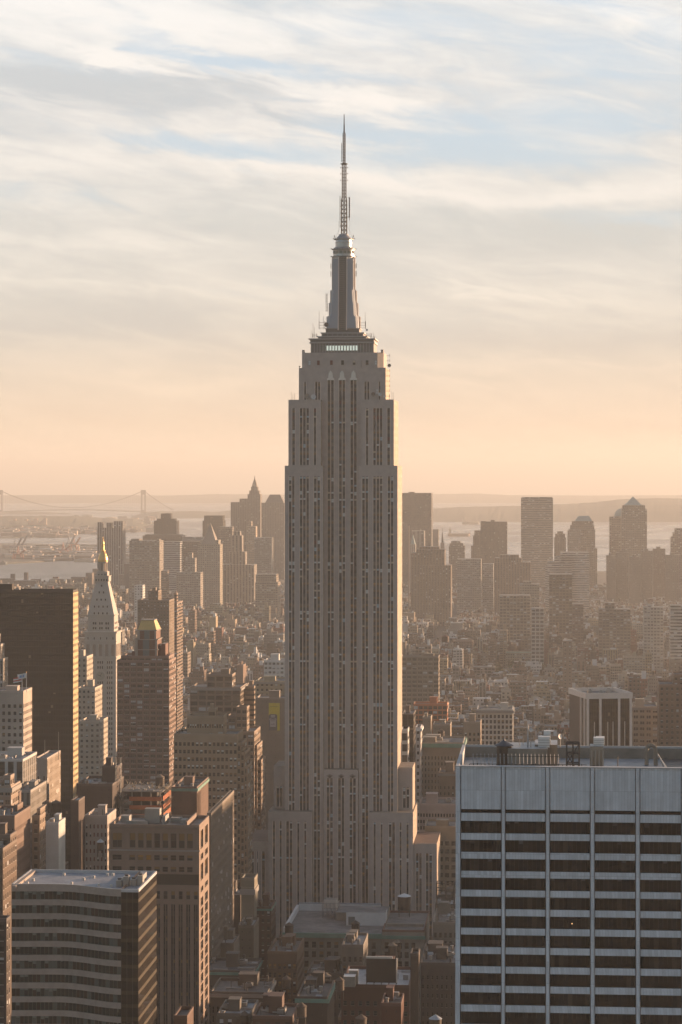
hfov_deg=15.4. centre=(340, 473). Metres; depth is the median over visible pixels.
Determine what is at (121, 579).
apartment slab
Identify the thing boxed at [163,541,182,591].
office block
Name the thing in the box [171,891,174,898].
window
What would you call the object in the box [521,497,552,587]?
skyscraper
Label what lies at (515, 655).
building
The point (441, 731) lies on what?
water tank
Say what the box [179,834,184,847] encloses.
window
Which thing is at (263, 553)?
office block
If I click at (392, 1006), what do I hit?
brick building
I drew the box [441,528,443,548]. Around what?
church tower
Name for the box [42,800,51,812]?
water tank
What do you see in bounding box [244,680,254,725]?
loft building
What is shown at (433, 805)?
terrace building
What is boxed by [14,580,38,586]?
apartment slab
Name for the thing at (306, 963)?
window
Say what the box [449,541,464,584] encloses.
skyscraper
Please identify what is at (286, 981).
water tank
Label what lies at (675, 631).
office block
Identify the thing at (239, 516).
skyscraper
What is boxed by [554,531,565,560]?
skyscraper
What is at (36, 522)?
terminal building
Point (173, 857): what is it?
window
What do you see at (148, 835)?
window
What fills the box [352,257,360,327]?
mast window
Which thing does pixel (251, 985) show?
long building
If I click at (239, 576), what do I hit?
municipal building
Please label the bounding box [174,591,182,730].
brick tower
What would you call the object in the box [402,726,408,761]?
white building
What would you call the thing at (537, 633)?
office block
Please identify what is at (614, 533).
skyscraper
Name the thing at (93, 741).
hotel wing
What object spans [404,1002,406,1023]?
window
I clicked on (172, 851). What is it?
office tower
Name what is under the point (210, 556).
courthouse tower
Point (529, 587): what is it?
office block
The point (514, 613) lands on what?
office block
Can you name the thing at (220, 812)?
office building
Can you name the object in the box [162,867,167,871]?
window
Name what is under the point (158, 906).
window
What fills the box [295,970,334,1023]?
loft building
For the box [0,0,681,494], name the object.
sky
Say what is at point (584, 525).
skyscraper
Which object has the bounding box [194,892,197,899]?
window
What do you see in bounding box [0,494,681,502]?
distant ridge
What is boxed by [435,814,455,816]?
window
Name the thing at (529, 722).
building
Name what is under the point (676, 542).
skyscraper
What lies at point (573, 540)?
office block
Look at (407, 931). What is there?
office building
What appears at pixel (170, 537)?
office block
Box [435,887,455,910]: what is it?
building
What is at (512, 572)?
office block
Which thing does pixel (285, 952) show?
brick building
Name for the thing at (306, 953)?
window
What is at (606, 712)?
office tower
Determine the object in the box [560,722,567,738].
building
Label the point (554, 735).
building
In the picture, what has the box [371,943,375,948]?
window
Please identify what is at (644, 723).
loft building
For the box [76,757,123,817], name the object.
dark building
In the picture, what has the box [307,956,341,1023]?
building
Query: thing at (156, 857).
window
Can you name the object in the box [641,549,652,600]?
apartment slab
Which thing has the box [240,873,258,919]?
stone tower
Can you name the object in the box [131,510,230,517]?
headland hill
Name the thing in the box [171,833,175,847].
window
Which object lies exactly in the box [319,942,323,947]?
window
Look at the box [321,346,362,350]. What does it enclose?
observatory window
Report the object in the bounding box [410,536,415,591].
gothic tower
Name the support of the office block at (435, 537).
on the city ground at (601, 577)
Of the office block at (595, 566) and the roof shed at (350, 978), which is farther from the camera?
the office block at (595, 566)
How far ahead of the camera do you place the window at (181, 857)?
898.29 m
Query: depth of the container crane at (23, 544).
8020.85 m
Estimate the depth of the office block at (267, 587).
4391.12 m
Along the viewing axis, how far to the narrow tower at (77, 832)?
1059.98 m
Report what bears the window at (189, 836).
in the office tower at (172, 851)
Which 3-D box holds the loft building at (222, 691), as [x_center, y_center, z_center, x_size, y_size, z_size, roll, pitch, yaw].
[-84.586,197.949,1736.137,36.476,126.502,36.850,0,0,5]
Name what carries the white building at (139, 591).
on the city ground at (601, 577)
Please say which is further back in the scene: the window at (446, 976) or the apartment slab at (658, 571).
the apartment slab at (658, 571)
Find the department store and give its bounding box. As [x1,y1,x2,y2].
[282,897,389,979]
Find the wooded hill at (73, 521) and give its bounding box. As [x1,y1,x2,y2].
[0,516,153,529]
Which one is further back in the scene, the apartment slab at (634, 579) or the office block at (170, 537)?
the office block at (170, 537)
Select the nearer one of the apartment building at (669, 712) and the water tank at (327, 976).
the water tank at (327, 976)
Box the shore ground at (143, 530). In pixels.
[0,524,153,533]
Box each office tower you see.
[108,807,208,1023]
[455,725,681,1023]
[568,687,632,745]
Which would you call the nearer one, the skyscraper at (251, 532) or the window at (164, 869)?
the window at (164, 869)
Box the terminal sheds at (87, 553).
[2,544,128,561]
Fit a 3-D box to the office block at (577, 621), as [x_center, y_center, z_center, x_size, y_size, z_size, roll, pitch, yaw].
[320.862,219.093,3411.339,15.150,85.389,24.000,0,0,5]
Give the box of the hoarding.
[366,956,396,985]
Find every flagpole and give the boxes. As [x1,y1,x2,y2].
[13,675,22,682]
[17,672,26,691]
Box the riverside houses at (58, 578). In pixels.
[31,577,133,606]
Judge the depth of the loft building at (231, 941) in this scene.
1069.31 m
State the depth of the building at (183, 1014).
784.78 m
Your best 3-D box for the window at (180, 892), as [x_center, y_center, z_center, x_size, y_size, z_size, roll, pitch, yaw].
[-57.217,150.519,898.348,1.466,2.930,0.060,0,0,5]
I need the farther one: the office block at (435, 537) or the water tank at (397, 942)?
the office block at (435, 537)
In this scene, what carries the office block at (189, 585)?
on the city ground at (601, 577)
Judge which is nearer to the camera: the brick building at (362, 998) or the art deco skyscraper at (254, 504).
the brick building at (362, 998)
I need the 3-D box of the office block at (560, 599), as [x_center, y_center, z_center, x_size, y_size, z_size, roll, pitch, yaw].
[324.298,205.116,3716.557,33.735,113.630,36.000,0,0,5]
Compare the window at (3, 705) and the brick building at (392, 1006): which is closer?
the brick building at (392, 1006)
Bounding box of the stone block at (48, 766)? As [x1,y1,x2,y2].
[37,750,60,820]
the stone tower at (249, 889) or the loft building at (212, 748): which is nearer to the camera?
the stone tower at (249, 889)
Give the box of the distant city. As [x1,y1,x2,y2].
[0,578,681,1023]
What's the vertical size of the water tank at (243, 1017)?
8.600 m
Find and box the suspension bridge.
[0,490,172,512]
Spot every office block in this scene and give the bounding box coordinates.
[124,563,128,587]
[129,539,162,603]
[143,534,184,541]
[161,570,168,597]
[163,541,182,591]
[176,553,202,607]
[182,537,203,540]
[183,541,199,571]
[219,527,233,563]
[254,537,272,573]
[255,574,279,621]
[411,546,451,625]
[412,531,424,548]
[433,529,438,545]
[457,558,481,615]
[483,563,493,611]
[494,554,530,613]
[499,594,529,643]
[519,581,538,632]
[531,607,543,663]
[545,552,588,610]
[549,573,571,634]
[567,529,579,551]
[572,603,582,657]
[595,548,596,584]
[598,602,630,657]
[643,604,662,674]
[669,604,681,659]
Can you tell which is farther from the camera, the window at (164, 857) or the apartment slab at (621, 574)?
the apartment slab at (621, 574)
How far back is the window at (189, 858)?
898.07 m
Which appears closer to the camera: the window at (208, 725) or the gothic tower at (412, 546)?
the window at (208, 725)
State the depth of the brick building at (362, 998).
904.52 m
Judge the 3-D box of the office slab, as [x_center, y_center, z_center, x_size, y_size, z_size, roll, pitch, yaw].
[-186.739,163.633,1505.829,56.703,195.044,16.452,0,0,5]
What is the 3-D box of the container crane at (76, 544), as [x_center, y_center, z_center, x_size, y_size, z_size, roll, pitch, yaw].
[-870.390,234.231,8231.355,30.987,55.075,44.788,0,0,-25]
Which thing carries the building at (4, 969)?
on the city ground at (601, 577)
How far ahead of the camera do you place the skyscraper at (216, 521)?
6199.59 m
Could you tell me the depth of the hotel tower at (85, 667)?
1759.83 m
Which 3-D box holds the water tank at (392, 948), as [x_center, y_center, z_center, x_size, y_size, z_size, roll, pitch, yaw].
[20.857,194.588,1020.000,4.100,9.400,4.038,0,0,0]
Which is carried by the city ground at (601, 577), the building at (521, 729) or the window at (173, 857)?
the building at (521, 729)
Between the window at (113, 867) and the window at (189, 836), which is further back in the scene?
the window at (113, 867)
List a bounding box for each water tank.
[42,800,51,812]
[51,800,61,817]
[97,839,103,856]
[155,774,164,795]
[220,1003,228,1010]
[240,1011,248,1023]
[282,975,290,998]
[284,922,293,933]
[296,1002,306,1023]
[324,973,330,979]
[335,977,344,999]
[351,920,359,931]
[355,1014,366,1023]
[387,942,397,956]
[393,939,400,960]
[398,893,410,916]
[429,1014,441,1023]
[438,729,443,735]
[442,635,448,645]
[494,739,513,764]
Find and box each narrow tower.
[32,804,47,868]
[71,796,84,869]
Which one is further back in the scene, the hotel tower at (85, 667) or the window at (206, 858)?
the hotel tower at (85, 667)
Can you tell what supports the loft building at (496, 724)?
on the city ground at (601, 577)
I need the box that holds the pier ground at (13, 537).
[0,534,76,537]
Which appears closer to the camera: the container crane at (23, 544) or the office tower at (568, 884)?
the office tower at (568, 884)
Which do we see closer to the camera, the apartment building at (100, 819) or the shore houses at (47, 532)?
the apartment building at (100, 819)
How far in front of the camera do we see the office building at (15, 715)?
1299.33 m
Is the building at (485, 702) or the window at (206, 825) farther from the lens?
the building at (485, 702)
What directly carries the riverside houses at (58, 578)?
on the city ground at (601, 577)
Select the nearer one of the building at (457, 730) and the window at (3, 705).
the window at (3, 705)
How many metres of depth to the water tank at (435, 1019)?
798.61 m
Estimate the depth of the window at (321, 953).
1126.99 m
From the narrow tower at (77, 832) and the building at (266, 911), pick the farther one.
the building at (266, 911)
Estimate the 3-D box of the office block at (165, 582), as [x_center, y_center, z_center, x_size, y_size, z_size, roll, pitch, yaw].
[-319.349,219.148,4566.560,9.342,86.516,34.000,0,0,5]
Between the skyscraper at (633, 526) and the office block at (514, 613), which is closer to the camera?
the office block at (514, 613)
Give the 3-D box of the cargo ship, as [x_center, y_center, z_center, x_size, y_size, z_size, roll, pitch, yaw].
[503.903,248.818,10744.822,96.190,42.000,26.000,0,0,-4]
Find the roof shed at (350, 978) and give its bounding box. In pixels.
[343,969,357,986]
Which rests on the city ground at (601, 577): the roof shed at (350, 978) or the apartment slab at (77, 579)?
the apartment slab at (77, 579)
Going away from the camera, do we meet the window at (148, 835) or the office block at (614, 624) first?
the window at (148, 835)
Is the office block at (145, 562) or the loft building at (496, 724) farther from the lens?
the office block at (145, 562)
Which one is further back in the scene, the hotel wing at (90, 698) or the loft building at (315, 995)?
the hotel wing at (90, 698)
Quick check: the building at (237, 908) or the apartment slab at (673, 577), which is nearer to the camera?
the building at (237, 908)
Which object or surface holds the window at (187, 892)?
in the office tower at (172, 851)
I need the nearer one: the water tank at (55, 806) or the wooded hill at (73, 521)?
the water tank at (55, 806)
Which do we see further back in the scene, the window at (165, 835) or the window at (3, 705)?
the window at (3, 705)
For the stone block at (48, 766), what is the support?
on the city ground at (601, 577)
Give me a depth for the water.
11713.31 m
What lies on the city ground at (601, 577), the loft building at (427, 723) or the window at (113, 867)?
the loft building at (427, 723)
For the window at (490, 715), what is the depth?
1659.09 m
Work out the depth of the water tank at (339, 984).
848.74 m
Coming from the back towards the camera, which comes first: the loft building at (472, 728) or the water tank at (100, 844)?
the loft building at (472, 728)
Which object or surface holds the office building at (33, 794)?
on the city ground at (601, 577)
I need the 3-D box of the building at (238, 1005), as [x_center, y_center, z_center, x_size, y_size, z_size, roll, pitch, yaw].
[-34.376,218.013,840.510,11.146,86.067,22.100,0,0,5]
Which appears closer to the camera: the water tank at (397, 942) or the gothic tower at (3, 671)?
the water tank at (397, 942)
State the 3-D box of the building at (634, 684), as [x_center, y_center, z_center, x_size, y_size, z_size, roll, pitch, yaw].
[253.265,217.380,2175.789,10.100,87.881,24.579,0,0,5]
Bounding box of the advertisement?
[269,703,279,730]
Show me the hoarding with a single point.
(381, 969)
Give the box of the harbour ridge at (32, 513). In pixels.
[0,512,70,513]
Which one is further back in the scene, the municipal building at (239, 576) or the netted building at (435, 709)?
the municipal building at (239, 576)
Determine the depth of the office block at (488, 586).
4649.25 m
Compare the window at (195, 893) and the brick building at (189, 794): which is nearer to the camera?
the window at (195, 893)
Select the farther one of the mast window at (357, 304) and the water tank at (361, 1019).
the mast window at (357, 304)
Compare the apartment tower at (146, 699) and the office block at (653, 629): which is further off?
the office block at (653, 629)
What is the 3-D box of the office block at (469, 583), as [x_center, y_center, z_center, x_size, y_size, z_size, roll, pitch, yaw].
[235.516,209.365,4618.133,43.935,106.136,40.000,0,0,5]
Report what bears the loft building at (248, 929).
on the city ground at (601, 577)
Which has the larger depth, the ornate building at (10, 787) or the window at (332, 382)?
the window at (332, 382)
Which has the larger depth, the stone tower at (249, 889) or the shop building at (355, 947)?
the stone tower at (249, 889)
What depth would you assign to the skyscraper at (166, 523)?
6298.73 m
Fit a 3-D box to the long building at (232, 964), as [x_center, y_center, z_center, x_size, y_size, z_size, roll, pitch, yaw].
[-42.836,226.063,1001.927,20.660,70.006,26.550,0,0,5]
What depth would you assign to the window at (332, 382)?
1291.47 m
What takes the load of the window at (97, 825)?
in the apartment building at (100, 819)
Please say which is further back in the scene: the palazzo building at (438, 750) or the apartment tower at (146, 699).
the palazzo building at (438, 750)
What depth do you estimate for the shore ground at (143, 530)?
11784.52 m
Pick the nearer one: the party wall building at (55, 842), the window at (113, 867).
the window at (113, 867)
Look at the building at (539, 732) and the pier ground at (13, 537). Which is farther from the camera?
the pier ground at (13, 537)
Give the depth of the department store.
1146.62 m
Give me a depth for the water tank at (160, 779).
1163.30 m
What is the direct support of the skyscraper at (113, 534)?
on the city ground at (601, 577)
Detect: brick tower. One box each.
[137,587,173,652]
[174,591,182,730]
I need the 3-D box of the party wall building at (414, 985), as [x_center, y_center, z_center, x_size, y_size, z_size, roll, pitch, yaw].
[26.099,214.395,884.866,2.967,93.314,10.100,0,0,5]
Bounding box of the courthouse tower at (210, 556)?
[198,523,222,605]
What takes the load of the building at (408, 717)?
on the city ground at (601, 577)
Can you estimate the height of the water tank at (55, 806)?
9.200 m
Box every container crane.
[9,538,21,554]
[12,546,24,558]
[15,535,27,551]
[63,535,75,550]
[69,537,80,550]
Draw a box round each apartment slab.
[0,578,13,583]
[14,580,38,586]
[49,579,71,582]
[71,577,87,587]
[86,572,93,585]
[92,568,97,583]
[119,574,123,585]
[606,553,614,601]
[615,550,627,601]
[629,555,640,604]
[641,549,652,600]
[653,547,664,597]
[665,553,680,602]
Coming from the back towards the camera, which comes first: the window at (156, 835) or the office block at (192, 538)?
the office block at (192, 538)
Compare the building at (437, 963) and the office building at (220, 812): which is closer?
the building at (437, 963)
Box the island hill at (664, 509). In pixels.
[433,498,681,521]
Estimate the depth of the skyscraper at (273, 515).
6197.13 m
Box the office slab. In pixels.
[0,583,77,869]
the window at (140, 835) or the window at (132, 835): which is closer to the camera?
the window at (140, 835)
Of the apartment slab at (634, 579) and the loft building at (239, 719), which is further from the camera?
the apartment slab at (634, 579)
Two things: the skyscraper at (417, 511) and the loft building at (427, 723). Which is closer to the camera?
the loft building at (427, 723)
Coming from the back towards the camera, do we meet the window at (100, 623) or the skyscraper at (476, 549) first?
the skyscraper at (476, 549)
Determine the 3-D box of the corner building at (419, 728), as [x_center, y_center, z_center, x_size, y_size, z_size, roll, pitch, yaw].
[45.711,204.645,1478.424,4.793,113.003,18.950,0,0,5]
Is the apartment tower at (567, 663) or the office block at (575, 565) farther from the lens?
the office block at (575, 565)
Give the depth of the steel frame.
1099.80 m
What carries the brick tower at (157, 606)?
on the city ground at (601, 577)
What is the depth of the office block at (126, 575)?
4999.62 m
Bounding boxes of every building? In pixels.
[0,685,31,751]
[0,746,36,784]
[0,773,21,805]
[0,791,29,878]
[0,822,16,1023]
[0,915,10,1023]
[11,869,156,1023]
[20,779,45,868]
[28,518,46,524]
[46,813,64,869]
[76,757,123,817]
[85,804,115,869]
[121,780,172,814]
[134,585,144,623]
[170,775,208,814]
[174,703,251,886]
[174,1006,193,1023]
[188,668,247,728]
[207,790,233,962]
[209,951,262,1023]
[209,971,275,1023]
[217,996,257,1023]
[221,924,239,957]
[223,531,256,606]
[227,705,264,833]
[234,879,240,933]
[238,915,258,957]
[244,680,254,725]
[253,992,298,1023]
[254,676,284,725]
[255,690,284,829]
[257,892,275,977]
[264,653,284,676]
[267,933,303,1002]
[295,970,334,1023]
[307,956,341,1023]
[341,955,409,1023]
[342,929,367,977]
[381,984,403,1023]
[382,910,429,1023]
[402,652,439,712]
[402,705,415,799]
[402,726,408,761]
[410,948,419,1023]
[413,696,447,737]
[416,724,423,831]
[419,792,455,831]
[420,940,454,1023]
[422,734,466,796]
[423,713,431,735]
[425,818,455,894]
[433,719,451,735]
[433,901,455,942]
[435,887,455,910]
[437,761,455,796]
[452,717,463,735]
[464,713,481,744]
[476,702,514,744]
[481,697,498,705]
[506,651,530,667]
[513,717,534,739]
[520,719,531,724]
[532,721,556,732]
[535,725,543,737]
[551,730,563,744]
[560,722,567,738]
[628,674,639,701]
[632,698,656,745]
[657,671,681,745]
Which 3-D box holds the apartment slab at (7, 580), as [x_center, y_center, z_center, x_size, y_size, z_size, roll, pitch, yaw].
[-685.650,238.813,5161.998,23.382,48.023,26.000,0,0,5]
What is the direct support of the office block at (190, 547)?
on the city ground at (601, 577)
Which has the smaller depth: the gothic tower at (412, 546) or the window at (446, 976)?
the window at (446, 976)
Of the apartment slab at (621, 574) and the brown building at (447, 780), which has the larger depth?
the apartment slab at (621, 574)
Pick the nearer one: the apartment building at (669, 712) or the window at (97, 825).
the window at (97, 825)
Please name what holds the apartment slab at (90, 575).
on the city ground at (601, 577)
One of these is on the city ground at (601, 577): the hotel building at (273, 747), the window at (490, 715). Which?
the hotel building at (273, 747)
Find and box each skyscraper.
[97,521,125,584]
[154,513,178,533]
[203,515,225,539]
[231,498,247,550]
[247,521,256,563]
[248,476,261,536]
[252,116,439,939]
[261,494,284,578]
[402,492,432,584]
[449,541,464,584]
[471,530,480,557]
[481,520,507,583]
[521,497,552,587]
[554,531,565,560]
[568,516,594,585]
[609,508,621,554]
[621,497,646,584]
[670,528,681,585]
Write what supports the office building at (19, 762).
on the city ground at (601, 577)
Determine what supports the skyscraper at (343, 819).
on the city ground at (601, 577)
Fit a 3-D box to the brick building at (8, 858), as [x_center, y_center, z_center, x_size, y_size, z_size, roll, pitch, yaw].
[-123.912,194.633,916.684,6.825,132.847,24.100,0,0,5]
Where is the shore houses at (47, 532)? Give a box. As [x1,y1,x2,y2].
[0,515,157,537]
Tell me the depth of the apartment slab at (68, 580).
5252.91 m
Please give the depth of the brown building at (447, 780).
1439.72 m
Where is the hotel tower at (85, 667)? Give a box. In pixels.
[78,649,92,686]
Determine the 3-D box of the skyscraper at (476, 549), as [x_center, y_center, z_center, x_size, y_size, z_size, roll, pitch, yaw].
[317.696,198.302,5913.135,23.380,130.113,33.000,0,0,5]
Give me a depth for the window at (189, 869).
898.07 m
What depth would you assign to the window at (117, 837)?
900.93 m
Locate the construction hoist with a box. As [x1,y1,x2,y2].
[115,757,120,815]
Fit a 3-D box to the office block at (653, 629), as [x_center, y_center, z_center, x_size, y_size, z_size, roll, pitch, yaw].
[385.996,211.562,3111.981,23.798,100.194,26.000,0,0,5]
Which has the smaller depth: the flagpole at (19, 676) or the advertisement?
the flagpole at (19, 676)
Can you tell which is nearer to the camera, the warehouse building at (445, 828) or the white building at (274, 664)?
the warehouse building at (445, 828)
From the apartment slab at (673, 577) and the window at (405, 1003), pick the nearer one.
the window at (405, 1003)
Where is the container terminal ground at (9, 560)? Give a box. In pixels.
[0,543,128,563]
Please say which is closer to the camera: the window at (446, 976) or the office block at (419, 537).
the window at (446, 976)
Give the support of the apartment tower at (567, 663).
on the city ground at (601, 577)
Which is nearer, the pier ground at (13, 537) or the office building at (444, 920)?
the office building at (444, 920)
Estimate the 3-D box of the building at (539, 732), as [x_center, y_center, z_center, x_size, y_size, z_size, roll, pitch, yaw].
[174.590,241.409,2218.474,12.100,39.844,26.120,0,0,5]
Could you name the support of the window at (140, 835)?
in the office tower at (172, 851)
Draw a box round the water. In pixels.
[0,495,681,580]
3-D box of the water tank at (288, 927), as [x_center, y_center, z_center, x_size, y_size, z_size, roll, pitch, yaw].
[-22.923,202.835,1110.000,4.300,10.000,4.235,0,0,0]
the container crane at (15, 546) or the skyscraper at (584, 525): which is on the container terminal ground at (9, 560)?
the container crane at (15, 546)
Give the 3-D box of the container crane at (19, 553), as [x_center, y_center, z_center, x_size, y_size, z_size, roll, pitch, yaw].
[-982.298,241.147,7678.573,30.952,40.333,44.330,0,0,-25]
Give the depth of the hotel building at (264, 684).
1679.55 m
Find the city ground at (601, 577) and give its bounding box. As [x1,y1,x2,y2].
[279,571,605,646]
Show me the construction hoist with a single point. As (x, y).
(118, 801)
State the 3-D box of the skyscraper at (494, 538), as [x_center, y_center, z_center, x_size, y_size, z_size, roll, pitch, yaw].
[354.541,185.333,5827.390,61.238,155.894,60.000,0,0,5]
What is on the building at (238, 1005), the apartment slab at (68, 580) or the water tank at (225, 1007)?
the water tank at (225, 1007)
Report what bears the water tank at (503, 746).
on the office tower at (568, 884)
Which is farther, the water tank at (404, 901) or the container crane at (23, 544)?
the container crane at (23, 544)
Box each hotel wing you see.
[78,679,101,781]
[79,714,107,780]
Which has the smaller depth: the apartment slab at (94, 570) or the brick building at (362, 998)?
the brick building at (362, 998)
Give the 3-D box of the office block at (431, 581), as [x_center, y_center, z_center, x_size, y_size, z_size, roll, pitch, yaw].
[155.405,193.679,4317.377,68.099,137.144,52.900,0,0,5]
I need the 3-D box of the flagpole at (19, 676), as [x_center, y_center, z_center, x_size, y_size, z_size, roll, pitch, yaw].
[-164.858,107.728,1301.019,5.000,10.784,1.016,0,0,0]
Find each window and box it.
[2,704,21,750]
[93,622,111,755]
[97,825,105,869]
[112,855,121,859]
[112,866,121,869]
[113,833,121,846]
[130,833,134,847]
[138,833,143,847]
[146,833,151,847]
[154,833,159,847]
[154,855,159,859]
[157,905,197,1020]
[162,855,167,859]
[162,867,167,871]
[163,833,167,847]
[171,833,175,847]
[171,855,175,860]
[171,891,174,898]
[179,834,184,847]
[179,855,183,860]
[179,891,182,898]
[186,891,189,898]
[187,724,236,874]
[187,834,192,847]
[187,856,192,860]
[187,867,192,871]
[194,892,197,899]
[205,825,206,842]
[205,858,206,873]
[252,381,431,930]
[304,941,308,947]
[304,951,308,956]
[304,961,308,966]
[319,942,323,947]
[319,951,323,957]
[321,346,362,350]
[338,257,347,329]
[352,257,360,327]
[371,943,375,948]
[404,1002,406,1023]
[435,756,458,794]
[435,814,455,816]
[446,976,451,1023]
[490,715,511,744]
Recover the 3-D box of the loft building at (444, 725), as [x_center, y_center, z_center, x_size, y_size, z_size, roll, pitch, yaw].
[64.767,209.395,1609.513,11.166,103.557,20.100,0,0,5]
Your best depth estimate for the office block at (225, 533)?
5748.75 m
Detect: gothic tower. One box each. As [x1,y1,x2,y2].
[0,633,7,686]
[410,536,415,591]
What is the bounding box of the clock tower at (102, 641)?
[83,538,121,762]
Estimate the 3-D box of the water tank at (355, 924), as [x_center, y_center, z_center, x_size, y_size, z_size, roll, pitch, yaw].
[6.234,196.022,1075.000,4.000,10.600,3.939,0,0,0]
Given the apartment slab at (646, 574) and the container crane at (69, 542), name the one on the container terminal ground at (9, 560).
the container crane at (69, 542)
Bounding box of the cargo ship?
[448,529,469,535]
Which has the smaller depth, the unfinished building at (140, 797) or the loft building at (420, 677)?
the unfinished building at (140, 797)
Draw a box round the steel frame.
[436,881,454,907]
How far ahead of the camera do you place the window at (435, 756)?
1489.38 m
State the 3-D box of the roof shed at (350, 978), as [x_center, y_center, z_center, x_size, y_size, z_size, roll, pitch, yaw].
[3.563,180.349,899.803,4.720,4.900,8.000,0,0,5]
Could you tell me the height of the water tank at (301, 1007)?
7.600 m
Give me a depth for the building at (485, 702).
2244.69 m
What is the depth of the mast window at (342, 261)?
1303.82 m
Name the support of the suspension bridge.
on the water
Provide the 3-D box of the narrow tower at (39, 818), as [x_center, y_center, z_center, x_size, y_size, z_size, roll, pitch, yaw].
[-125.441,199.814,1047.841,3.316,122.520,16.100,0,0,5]
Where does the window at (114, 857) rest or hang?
in the office tower at (172, 851)
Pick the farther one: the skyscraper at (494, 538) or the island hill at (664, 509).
the island hill at (664, 509)
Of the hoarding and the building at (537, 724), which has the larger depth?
the building at (537, 724)
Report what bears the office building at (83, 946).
on the city ground at (601, 577)
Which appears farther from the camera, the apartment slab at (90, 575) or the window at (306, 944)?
the apartment slab at (90, 575)
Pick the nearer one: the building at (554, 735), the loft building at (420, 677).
the building at (554, 735)
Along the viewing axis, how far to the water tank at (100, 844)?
1018.86 m
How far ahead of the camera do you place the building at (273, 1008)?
823.30 m
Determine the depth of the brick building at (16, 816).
998.90 m
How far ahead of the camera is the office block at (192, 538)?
5897.97 m
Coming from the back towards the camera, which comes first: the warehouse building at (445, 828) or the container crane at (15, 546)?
the container crane at (15, 546)
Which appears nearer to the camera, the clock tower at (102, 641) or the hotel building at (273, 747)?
the hotel building at (273, 747)
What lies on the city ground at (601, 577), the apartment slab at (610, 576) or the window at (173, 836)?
the apartment slab at (610, 576)
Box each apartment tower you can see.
[117,617,175,814]
[563,638,575,696]

